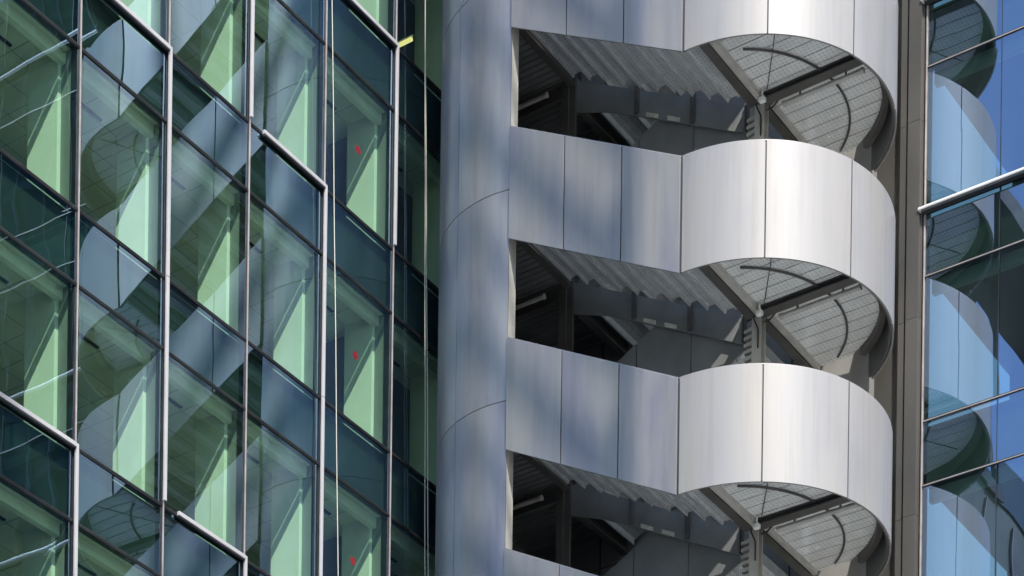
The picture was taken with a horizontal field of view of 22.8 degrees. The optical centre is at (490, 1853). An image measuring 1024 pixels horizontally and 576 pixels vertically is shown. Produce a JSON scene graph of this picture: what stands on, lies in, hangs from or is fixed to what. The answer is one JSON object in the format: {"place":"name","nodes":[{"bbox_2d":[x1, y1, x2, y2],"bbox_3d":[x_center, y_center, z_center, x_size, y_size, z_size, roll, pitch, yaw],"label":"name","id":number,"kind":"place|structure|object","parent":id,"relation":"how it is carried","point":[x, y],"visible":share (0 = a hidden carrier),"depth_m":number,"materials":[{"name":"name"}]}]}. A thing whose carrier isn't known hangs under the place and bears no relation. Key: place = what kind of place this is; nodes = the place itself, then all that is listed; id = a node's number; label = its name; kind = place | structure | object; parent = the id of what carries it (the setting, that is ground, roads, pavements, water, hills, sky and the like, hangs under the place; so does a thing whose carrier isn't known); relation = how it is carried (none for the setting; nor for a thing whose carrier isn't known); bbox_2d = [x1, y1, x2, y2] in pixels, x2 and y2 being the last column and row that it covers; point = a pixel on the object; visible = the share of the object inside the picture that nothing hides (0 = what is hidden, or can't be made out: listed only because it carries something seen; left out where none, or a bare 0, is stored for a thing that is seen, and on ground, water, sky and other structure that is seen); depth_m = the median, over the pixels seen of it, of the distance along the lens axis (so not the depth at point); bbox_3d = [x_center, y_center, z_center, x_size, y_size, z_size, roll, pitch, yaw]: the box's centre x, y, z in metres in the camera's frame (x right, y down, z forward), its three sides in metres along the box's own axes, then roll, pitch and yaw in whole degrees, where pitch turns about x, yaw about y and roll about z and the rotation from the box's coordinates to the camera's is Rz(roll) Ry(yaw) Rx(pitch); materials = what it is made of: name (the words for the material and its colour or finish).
{"place":"outdoors","nodes":[
{"label":"outdoors","id":0,"kind":"place"},
{"bbox_2d":[0,0,441,575],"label":"office building","id":1,"kind":"structure","parent":0,"point":[196,328],"depth_m":46.63,"materials":[{"name":"green glass"}]},
{"bbox_2d":[332,5,338,575],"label":"access rope","id":2,"kind":"object","parent":1,"relation":"hanging from","point":[335,284],"visible":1,"depth_m":48.18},
{"bbox_2d":[398,34,412,47],"bbox_3d":[-1.772,-36.697,51.398,0.492,0.141,0.080,1,0,32],"label":"strip light","id":3,"kind":"object","parent":1,"relation":"attached to","point":[406,40],"visible":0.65,"depth_m":51.33,"materials":[{"name":"yellow plastic"}]},
{"bbox_2d":[424,136,425,540],"bbox_3d":[-1.303,-25.469,50.662,0.024,26.900,0.608,1,0,34],"label":"access rope","id":4,"kind":"object","parent":1,"relation":"hanging from","point":[425,384],"visible":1,"depth_m":50.56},
{"bbox_2d":[425,0,428,575],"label":"access rope","id":5,"kind":"object","parent":1,"relation":"hanging from","point":[426,274],"visible":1,"depth_m":50.59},
{"bbox_2d":[918,0,1023,575],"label":"office block","id":6,"kind":"structure","parent":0,"point":[974,484],"depth_m":48.33,"materials":[{"name":"blue glass"}]},
{"label":"ground","id":7,"kind":"structure","parent":0,"visible":0},
{"bbox_2d":[435,0,897,575],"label":"stair tower","id":8,"kind":"structure","parent":7,"relation":"on","point":[671,208],"depth_m":47.77,"materials":[{"name":"metal"}]},
{"bbox_2d":[513,495,543,509],"bbox_3d":[0.359,-26.977,50.821,1.630,0.202,0.110,1,0,34],"label":"tube lamp","id":9,"kind":"object","parent":8,"relation":"attached to","point":[529,502],"visible":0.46,"depth_m":50.52,"materials":[{"name":"grey metal"}]},
{"bbox_2d":[515,293,545,310],"bbox_3d":[0.412,-30.976,50.821,1.630,0.202,0.110,1,0,34],"label":"tube lamp","id":10,"kind":"object","parent":8,"relation":"attached to","point":[530,301],"visible":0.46,"depth_m":50.53,"materials":[{"name":"grey metal"}]},
{"bbox_2d":[518,92,548,110],"bbox_3d":[0.464,-34.976,50.821,1.630,0.202,0.110,1,0,34],"label":"tube lamp","id":11,"kind":"object","parent":8,"relation":"attached to","point":[533,100],"visible":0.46,"depth_m":50.53,"materials":[{"name":"grey metal"}]},
{"bbox_2d":[776,503,858,532],"bbox_3d":[6.092,-24.941,47.239,1.680,0.202,0.110,1,0,34],"label":"tube lamp","id":12,"kind":"object","parent":8,"relation":"attached to","point":[840,508],"visible":0.84,"depth_m":47.22,"materials":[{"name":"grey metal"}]},
{"bbox_2d":[779,284,861,319],"bbox_3d":[6.144,-28.941,47.239,1.680,0.202,0.110,1,0,34],"label":"tube lamp","id":13,"kind":"object","parent":8,"relation":"attached to","point":[842,293],"visible":0.98,"depth_m":47.21,"materials":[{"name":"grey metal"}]},
{"bbox_2d":[781,66,864,107],"bbox_3d":[6.197,-32.941,47.239,1.680,0.202,0.110,1,0,34],"label":"tube lamp","id":14,"kind":"object","parent":8,"relation":"attached to","point":[845,77],"visible":1,"depth_m":47.20,"materials":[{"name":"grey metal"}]},
{"bbox_2d":[874,0,933,575],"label":"clad pier","id":15,"kind":"structure","parent":7,"relation":"on","point":[898,377],"depth_m":48.58,"materials":[{"name":"grey metal"}]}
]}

